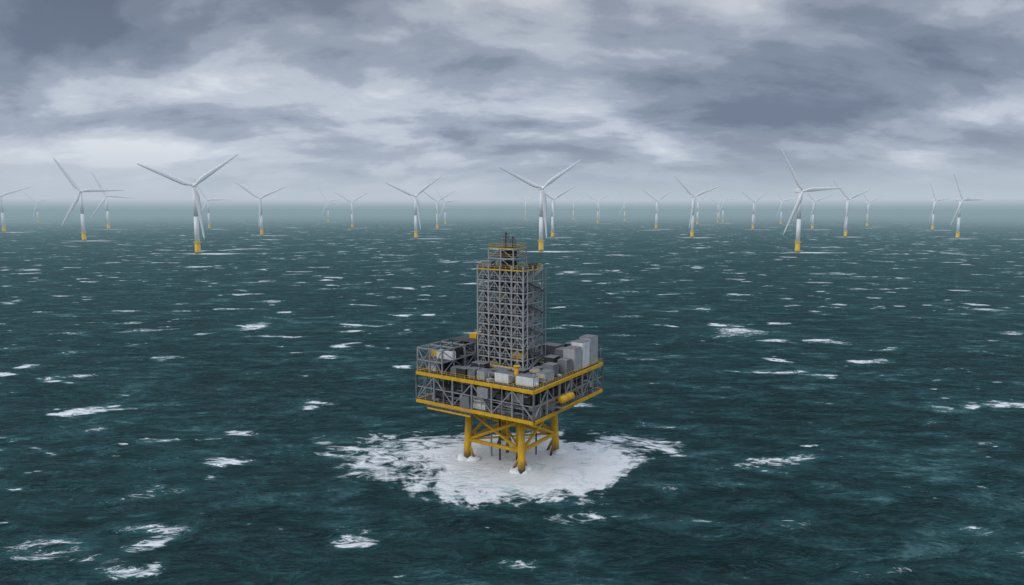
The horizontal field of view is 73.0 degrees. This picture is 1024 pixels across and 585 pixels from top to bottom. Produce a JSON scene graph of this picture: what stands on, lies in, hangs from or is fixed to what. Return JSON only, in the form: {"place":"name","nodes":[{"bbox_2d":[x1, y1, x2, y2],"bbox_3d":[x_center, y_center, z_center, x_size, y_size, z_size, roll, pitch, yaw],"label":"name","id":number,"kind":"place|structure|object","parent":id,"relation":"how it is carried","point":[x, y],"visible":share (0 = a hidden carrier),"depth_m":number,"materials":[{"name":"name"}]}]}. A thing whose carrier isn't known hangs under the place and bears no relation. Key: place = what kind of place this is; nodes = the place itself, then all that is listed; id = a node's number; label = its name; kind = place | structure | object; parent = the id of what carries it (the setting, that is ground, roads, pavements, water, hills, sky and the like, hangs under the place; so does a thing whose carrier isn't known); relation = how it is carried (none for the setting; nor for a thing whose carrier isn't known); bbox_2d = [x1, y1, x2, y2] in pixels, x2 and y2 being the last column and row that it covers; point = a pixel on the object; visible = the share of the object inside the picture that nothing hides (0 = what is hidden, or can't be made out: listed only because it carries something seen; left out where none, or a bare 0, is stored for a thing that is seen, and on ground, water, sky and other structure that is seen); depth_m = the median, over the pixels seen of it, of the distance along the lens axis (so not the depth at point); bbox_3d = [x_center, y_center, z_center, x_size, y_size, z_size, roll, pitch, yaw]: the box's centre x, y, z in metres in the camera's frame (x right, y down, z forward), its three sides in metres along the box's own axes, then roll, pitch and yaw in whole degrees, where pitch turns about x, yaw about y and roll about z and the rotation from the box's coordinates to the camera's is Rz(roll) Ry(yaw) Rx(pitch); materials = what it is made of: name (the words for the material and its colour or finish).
{"place":"outdoors","nodes":[
{"label":"outdoors","id":0,"kind":"place"},
{"bbox_2d":[0,208,1023,584],"bbox_3d":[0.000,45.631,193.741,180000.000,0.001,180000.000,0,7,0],"label":"sea","id":1,"kind":"structure","parent":0,"point":[234,402],"depth_m":245.05,"materials":[{"name":"teal liquid"}]},
{"bbox_2d":[0,186,31,231],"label":"turbine","id":2,"kind":"object","parent":1,"relation":"in","point":[2,212],"visible":0.98,"depth_m":1903.19,"materials":[{"name":"grey paint"}]},
{"bbox_2d":[21,190,52,222],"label":"turbine","id":3,"kind":"object","parent":1,"relation":"on","point":[36,208],"visible":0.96,"depth_m":2955.39,"materials":[{"name":"grey paint"}]},
{"bbox_2d":[53,157,123,240],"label":"turbine","id":4,"kind":"object","parent":1,"relation":"on","point":[76,199],"visible":0.97,"depth_m":1414.41,"materials":[{"name":"grey paint"}]},
{"bbox_2d":[90,173,135,228],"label":"turbine","id":5,"kind":"object","parent":1,"relation":"on","point":[108,223],"visible":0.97,"depth_m":2172.98,"materials":[{"name":"grey paint"}]},
{"bbox_2d":[136,154,237,253],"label":"turbine","id":6,"kind":"object","parent":1,"relation":"on","point":[197,211],"visible":1,"depth_m":1022.78,"materials":[{"name":"grey paint"}]},
{"bbox_2d":[194,180,231,228],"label":"turbine","id":7,"kind":"object","parent":1,"relation":"on","point":[204,206],"visible":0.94,"depth_m":2173.26,"materials":[{"name":"grey paint"}]},
{"bbox_2d":[234,181,286,235],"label":"turbine","id":8,"kind":"object","parent":1,"relation":"in","point":[260,212],"visible":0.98,"depth_m":1685.47,"materials":[{"name":"grey paint"}]},
{"bbox_2d":[317,187,343,222],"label":"turbine","id":9,"kind":"object","parent":1,"relation":"on","point":[327,204],"visible":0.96,"depth_m":3117.73,"materials":[{"name":"grey paint"}]},
{"bbox_2d":[335,192,367,227],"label":"turbine","id":10,"kind":"object","parent":1,"relation":"in","point":[352,206],"visible":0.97,"depth_m":2290.20,"materials":[{"name":"grey paint"}]},
{"bbox_2d":[385,176,440,238],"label":"turbine","id":11,"kind":"object","parent":1,"relation":"in","point":[416,208],"visible":0.97,"depth_m":1513.43,"materials":[{"name":"grey paint"}]},
{"bbox_2d":[9,222,833,253],"bbox_3d":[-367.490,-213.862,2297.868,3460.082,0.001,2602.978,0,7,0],"label":"turbine wakes","id":12,"kind":"object","parent":1,"relation":"on","point":[531,251],"visible":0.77,"depth_m":1084.77,"materials":[{"name":"liquid"}]},
{"bbox_2d":[420,189,454,228],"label":"turbine","id":13,"kind":"object","parent":1,"relation":"in","point":[437,208],"visible":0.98,"depth_m":2173.81,"materials":[{"name":"grey paint"}]},
{"bbox_2d":[434,187,459,224],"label":"turbine","id":14,"kind":"object","parent":1,"relation":"in","point":[444,206],"visible":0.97,"depth_m":2698.85,"materials":[{"name":"grey paint"}]},
{"bbox_2d":[415,232,603,473],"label":"platform","id":15,"kind":"structure","parent":1,"relation":"in","point":[522,382],"depth_m":185.01,"materials":[{"name":"yellow paint"}]},
{"bbox_2d":[516,193,536,220],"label":"turbine","id":16,"kind":"object","parent":1,"relation":"on","point":[525,201],"visible":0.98,"depth_m":3552.26,"materials":[{"name":"grey paint"}]},
{"bbox_2d":[498,159,581,251],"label":"turbine","id":17,"kind":"object","parent":1,"relation":"in","point":[542,207],"visible":0.99,"depth_m":1071.61,"materials":[{"name":"grey paint"}]},
{"bbox_2d":[545,185,576,237],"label":"turbine","id":18,"kind":"object","parent":1,"relation":"in","point":[553,212],"visible":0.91,"depth_m":1565.11,"materials":[{"name":"grey paint"}]},
{"bbox_2d":[564,195,585,220],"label":"turbine","id":19,"kind":"object","parent":1,"relation":"in","point":[573,217],"visible":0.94,"depth_m":3553.12,"materials":[{"name":"grey paint"}]},
{"bbox_2d":[584,191,611,223],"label":"turbine","id":20,"kind":"object","parent":1,"relation":"in","point":[598,210],"visible":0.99,"depth_m":2879.29,"materials":[{"name":"grey paint"}]},
{"bbox_2d":[618,191,637,221],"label":"turbine","id":21,"kind":"object","parent":1,"relation":"on","point":[624,218],"visible":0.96,"depth_m":3301.96,"materials":[{"name":"grey paint"}]},
{"bbox_2d":[642,189,672,228],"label":"turbine","id":22,"kind":"object","parent":1,"relation":"in","point":[657,210],"visible":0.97,"depth_m":2174.16,"materials":[{"name":"grey paint"}]},
{"bbox_2d":[674,176,719,237],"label":"turbine","id":23,"kind":"object","parent":1,"relation":"in","point":[692,196],"visible":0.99,"depth_m":1562.03,"materials":[{"name":"grey paint"}]},
{"bbox_2d":[695,191,711,224],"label":"turbine","id":24,"kind":"object","parent":1,"relation":"in","point":[698,206],"visible":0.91,"depth_m":2699.29,"materials":[{"name":"grey paint"}]},
{"bbox_2d":[707,194,730,222],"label":"turbine","id":25,"kind":"object","parent":1,"relation":"in","point":[718,214],"visible":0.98,"depth_m":2957.04,"materials":[{"name":"grey paint"}]},
{"bbox_2d":[718,188,733,222],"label":"turbine","id":26,"kind":"object","parent":1,"relation":"on","point":[723,206],"visible":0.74,"depth_m":3085.67,"materials":[{"name":"grey paint"}]},
{"bbox_2d":[741,190,768,229],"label":"turbine","id":27,"kind":"object","parent":1,"relation":"on","point":[753,201],"visible":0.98,"depth_m":2118.25,"materials":[{"name":"grey paint"}]},
{"bbox_2d":[774,186,797,224],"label":"turbine","id":28,"kind":"object","parent":1,"relation":"on","point":[781,200],"visible":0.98,"depth_m":2696.49,"materials":[{"name":"grey paint"}]},
{"bbox_2d":[782,150,841,252],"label":"turbine","id":29,"kind":"object","parent":1,"relation":"on","point":[797,207],"visible":1,"depth_m":1048.55,"materials":[{"name":"grey paint"}]},
{"bbox_2d":[802,185,831,229],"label":"turbine","id":30,"kind":"object","parent":1,"relation":"in","point":[812,215],"visible":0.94,"depth_m":2116.79,"materials":[{"name":"grey paint"}]},
{"bbox_2d":[833,180,870,236],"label":"turbine","id":31,"kind":"object","parent":1,"relation":"on","point":[847,199],"visible":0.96,"depth_m":1599.38,"materials":[{"name":"grey paint"}]},
{"bbox_2d":[861,191,880,226],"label":"turbine","id":32,"kind":"object","parent":1,"relation":"on","point":[868,207],"visible":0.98,"depth_m":2420.26,"materials":[{"name":"grey paint"}]},
{"bbox_2d":[929,183,946,229],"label":"turbine","id":33,"kind":"object","parent":1,"relation":"on","point":[933,211],"visible":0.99,"depth_m":2078.51,"materials":[{"name":"grey paint"}]},
{"bbox_2d":[950,174,982,238],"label":"turbine","id":34,"kind":"object","parent":1,"relation":"on","point":[960,200],"visible":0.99,"depth_m":1514.42,"materials":[{"name":"grey paint"}]},
{"bbox_2d":[0,0,1023,207],"label":"sky","id":35,"kind":"structure","parent":0,"point":[893,99],"materials":[{"name":"grey"}]}
]}

